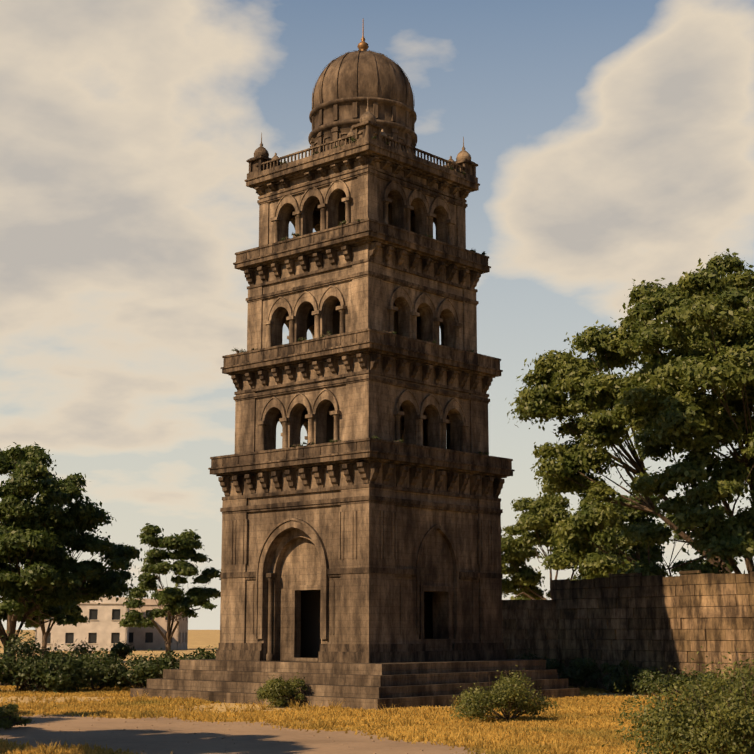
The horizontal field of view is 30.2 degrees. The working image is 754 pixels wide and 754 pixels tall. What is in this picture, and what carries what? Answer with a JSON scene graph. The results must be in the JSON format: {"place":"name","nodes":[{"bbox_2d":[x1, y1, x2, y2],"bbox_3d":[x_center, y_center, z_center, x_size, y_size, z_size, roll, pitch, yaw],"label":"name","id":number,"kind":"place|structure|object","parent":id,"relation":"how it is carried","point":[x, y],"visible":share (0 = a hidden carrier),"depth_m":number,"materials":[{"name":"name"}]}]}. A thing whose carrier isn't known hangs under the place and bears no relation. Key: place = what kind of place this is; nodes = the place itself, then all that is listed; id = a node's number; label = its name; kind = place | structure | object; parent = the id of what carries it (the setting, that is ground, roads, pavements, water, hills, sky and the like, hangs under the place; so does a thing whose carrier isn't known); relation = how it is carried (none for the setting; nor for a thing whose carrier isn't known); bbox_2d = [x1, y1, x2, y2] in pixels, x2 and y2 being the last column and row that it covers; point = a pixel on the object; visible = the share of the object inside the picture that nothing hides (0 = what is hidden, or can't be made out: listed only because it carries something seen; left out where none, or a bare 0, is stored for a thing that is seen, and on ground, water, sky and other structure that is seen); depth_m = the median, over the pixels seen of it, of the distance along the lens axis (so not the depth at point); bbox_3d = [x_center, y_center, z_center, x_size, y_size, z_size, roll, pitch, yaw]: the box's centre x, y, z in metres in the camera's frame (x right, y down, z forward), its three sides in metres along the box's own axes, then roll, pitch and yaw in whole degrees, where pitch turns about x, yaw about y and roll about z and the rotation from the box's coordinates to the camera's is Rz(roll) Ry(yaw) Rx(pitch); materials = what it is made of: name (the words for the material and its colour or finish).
{"place":"outdoors","nodes":[
{"label":"outdoors","id":0,"kind":"place"},
{"bbox_2d":[0,442,145,684],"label":"tree","id":1,"kind":"object","parent":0,"point":[48,521],"depth_m":72.36,"materials":[{"name":"green plant"}]},
{"bbox_2d":[35,589,187,650],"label":"building","id":2,"kind":"structure","parent":0,"point":[102,628],"depth_m":187.02,"materials":[{"name":"beige paint"}]},
{"bbox_2d":[118,523,220,657],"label":"tree","id":3,"kind":"object","parent":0,"point":[182,545],"depth_m":94.83,"materials":[{"name":"green plant"}]},
{"bbox_2d":[0,714,484,753],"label":"dirt path","id":4,"kind":"structure","parent":0,"point":[258,738],"depth_m":37.69,"materials":[{"name":"soil"}]},
{"bbox_2d":[7,717,422,753],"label":"path pebbles","id":5,"kind":"object","parent":4,"relation":"on","point":[193,733],"visible":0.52,"depth_m":38.89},
{"bbox_2d":[0,630,689,750],"bbox_3d":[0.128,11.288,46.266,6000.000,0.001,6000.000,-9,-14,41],"label":"ground","id":6,"kind":"structure","parent":0,"point":[202,639],"depth_m":167.33,"materials":[{"name":"brown soil"}]},
{"bbox_2d":[0,701,34,729],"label":"bush","id":7,"kind":"object","parent":6,"relation":"on","point":[9,711],"depth_m":40.90,"materials":[{"name":"green plant"}]},
{"bbox_2d":[0,641,90,692],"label":"hedge foliage","id":8,"kind":"object","parent":6,"relation":"on","point":[59,666],"depth_m":64.40,"materials":[{"name":"green plant"}]},
{"bbox_2d":[0,625,93,692],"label":"hedge foliage","id":9,"kind":"object","parent":6,"relation":"on","point":[26,669],"depth_m":64.87,"materials":[{"name":"green plant"}]},
{"bbox_2d":[0,555,96,653],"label":"tree","id":10,"kind":"object","parent":6,"relation":"on","point":[76,610],"depth_m":121.38,"materials":[{"name":"green plant"}]},
{"bbox_2d":[13,657,108,690],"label":"hedge foliage","id":11,"kind":"object","parent":6,"relation":"on","point":[85,682],"depth_m":66.88,"materials":[{"name":"green plant"}]},
{"bbox_2d":[22,638,100,681],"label":"hedge foliage","id":12,"kind":"object","parent":6,"relation":"on","point":[80,650],"depth_m":72.18,"materials":[{"name":"green plant"}]},
{"bbox_2d":[77,650,100,683],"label":"hedge foliage","id":13,"kind":"object","parent":6,"relation":"on","point":[86,655],"depth_m":70.00,"materials":[{"name":"green plant"}]},
{"bbox_2d":[73,646,131,690],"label":"hedge foliage","id":14,"kind":"object","parent":6,"relation":"on","point":[89,672],"depth_m":65.88,"materials":[{"name":"green plant"}]},
{"bbox_2d":[109,641,135,669],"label":"hedge foliage","id":15,"kind":"object","parent":6,"relation":"on","point":[121,647],"depth_m":70.99,"materials":[{"name":"green plant"}]},
{"bbox_2d":[86,648,177,687],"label":"hedge foliage","id":16,"kind":"object","parent":6,"relation":"on","point":[107,670],"depth_m":65.32,"materials":[{"name":"green plant"}]},
{"bbox_2d":[122,670,146,687],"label":"hedge foliage","id":17,"kind":"object","parent":6,"relation":"on","point":[132,682],"depth_m":68.31,"materials":[{"name":"green plant"}]},
{"bbox_2d":[126,645,217,677],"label":"hedge foliage","id":18,"kind":"object","parent":6,"relation":"on","point":[150,668],"depth_m":65.62,"materials":[{"name":"green plant"}]},
{"bbox_2d":[254,672,306,707],"bbox_3d":[-3.727,11.987,53.410,2.271,1.407,2.300,-9,-14,41],"label":"bush","id":19,"kind":"object","parent":6,"relation":"on","point":[271,688],"depth_m":52.88,"materials":[{"name":"green plant"}]},
{"bbox_2d":[442,665,557,721],"bbox_3d":[3.962,10.248,44.951,3.656,1.943,4.105,-9,-14,41],"label":"bush","id":20,"kind":"object","parent":6,"relation":"on","point":[471,703],"depth_m":44.21,"materials":[{"name":"green plant"}]},
{"bbox_2d":[502,599,558,677],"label":"perimeter wall","id":21,"kind":"structure","parent":6,"relation":"on","point":[532,625],"depth_m":71.11,"materials":[{"name":"stone"}]},
{"bbox_2d":[537,655,565,677],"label":"hedge foliage","id":22,"kind":"object","parent":6,"relation":"on","point":[549,663],"depth_m":67.63,"materials":[{"name":"green plant"}]},
{"bbox_2d":[558,657,602,687],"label":"hedge foliage","id":23,"kind":"object","parent":6,"relation":"on","point":[576,675],"depth_m":66.34,"materials":[{"name":"green plant"}]},
{"bbox_2d":[588,660,636,691],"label":"hedge foliage","id":24,"kind":"object","parent":6,"relation":"on","point":[612,670],"depth_m":65.66,"materials":[{"name":"green plant"}]},
{"bbox_2d":[600,659,654,692],"bbox_3d":[11.792,13.779,64.454,2.982,1.605,2.979,-9,-14,41],"label":"hedge foliage","id":25,"kind":"object","parent":6,"relation":"on","point":[620,681],"depth_m":63.68,"materials":[{"name":"green plant"}]},
{"bbox_2d":[551,570,753,692],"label":"perimeter wall","id":26,"kind":"structure","parent":6,"relation":"on","point":[660,621],"depth_m":65.52,"materials":[{"name":"stone"}]},
{"bbox_2d":[630,664,701,695],"bbox_3d":[13.163,13.595,62.768,3.546,1.461,4.954,-2,-10,11],"label":"hedge foliage","id":27,"kind":"object","parent":6,"relation":"on","point":[657,677],"depth_m":61.91,"materials":[{"name":"green plant"}]},
{"bbox_2d":[602,645,753,753],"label":"bush","id":28,"kind":"object","parent":6,"relation":"on","point":[668,732],"depth_m":24.46,"materials":[{"name":"green plant"}]},
{"bbox_2d":[686,669,729,694],"bbox_3d":[14.798,13.443,61.385,1.968,1.268,3.407,-9,-14,41],"label":"hedge foliage","id":29,"kind":"object","parent":6,"relation":"on","point":[699,677],"depth_m":60.92,"materials":[{"name":"green plant"}]},
{"bbox_2d":[130,659,579,709],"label":"tower plinth","id":30,"kind":"structure","parent":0,"point":[366,686],"depth_m":55.43,"materials":[{"name":"brown stone"}]},
{"bbox_2d":[220,161,502,661],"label":"tower walls","id":31,"kind":"structure","parent":0,"point":[294,552],"depth_m":59.26,"materials":[{"name":"brown stone"}]},
{"bbox_2d":[208,120,514,662],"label":"cornices","id":32,"kind":"object","parent":31,"relation":"attached to","point":[369,457],"visible":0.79,"depth_m":59.71,"materials":[{"name":"brown stone"}]},
{"bbox_2d":[231,348,245,352],"bbox_3d":[-6.099,-1.149,61.936,0.688,0.331,0.588,-9,-14,41],"label":"plant tuft","id":33,"kind":"object","parent":32,"relation":"on","point":[235,349],"depth_m":61.93,"materials":[{"name":"green plant"}]},
{"bbox_2d":[320,331,331,337],"bbox_3d":[-2.120,-1.792,58.377,0.583,0.382,0.465,-9,-14,41],"label":"plant tuft","id":34,"kind":"object","parent":32,"relation":"on","point":[324,335],"depth_m":58.35,"materials":[{"name":"green plant"}]},
{"bbox_2d":[308,50,416,153],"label":"dome","id":35,"kind":"structure","parent":31,"relation":"on","point":[345,81],"depth_m":62.98,"materials":[{"name":"brown stone"}]},
{"bbox_2d":[310,102,415,154],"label":"tower drum pilasters","id":36,"kind":"object","parent":35,"relation":"attached to","point":[336,134],"visible":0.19,"depth_m":62.81,"materials":[{"name":"brown stone"}]},
{"bbox_2d":[357,19,368,50],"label":"finial","id":37,"kind":"object","parent":35,"relation":"on","point":[363,45],"visible":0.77,"depth_m":65.28,"materials":[{"name":"gold metal"}]},
{"bbox_2d":[254,100,470,660],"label":"tower columns","id":38,"kind":"structure","parent":31,"relation":"attached to","point":[370,116],"depth_m":59.91,"materials":[{"name":"brown stone"}]},
{"bbox_2d":[300,201,432,657],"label":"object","id":39,"kind":"structure","parent":31,"relation":"in","point":[310,625],"depth_m":60.22,"materials":[{"name":"black"}]},
{"bbox_2d":[0,682,752,753],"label":"grass","id":40,"kind":"structure","parent":0,"point":[591,723],"depth_m":44.58,"materials":[{"name":"yellow plant"}]},
{"bbox_2d":[0,0,753,629],"label":"sky","id":41,"kind":"structure","parent":0,"point":[611,142],"materials":[{"name":"blue"}]},
{"bbox_2d":[501,485,636,599],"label":"tree","id":42,"kind":"object","parent":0,"point":[539,516],"depth_m":96.11,"materials":[{"name":"green plant"}]},
{"bbox_2d":[505,248,753,579],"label":"tree","id":43,"kind":"object","parent":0,"point":[662,408],"depth_m":76.47,"materials":[{"name":"green plant"}]},
{"bbox_2d":[578,493,742,578],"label":"tree","id":44,"kind":"object","parent":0,"point":[634,516],"depth_m":108.86,"materials":[{"name":"green plant"}]}
]}

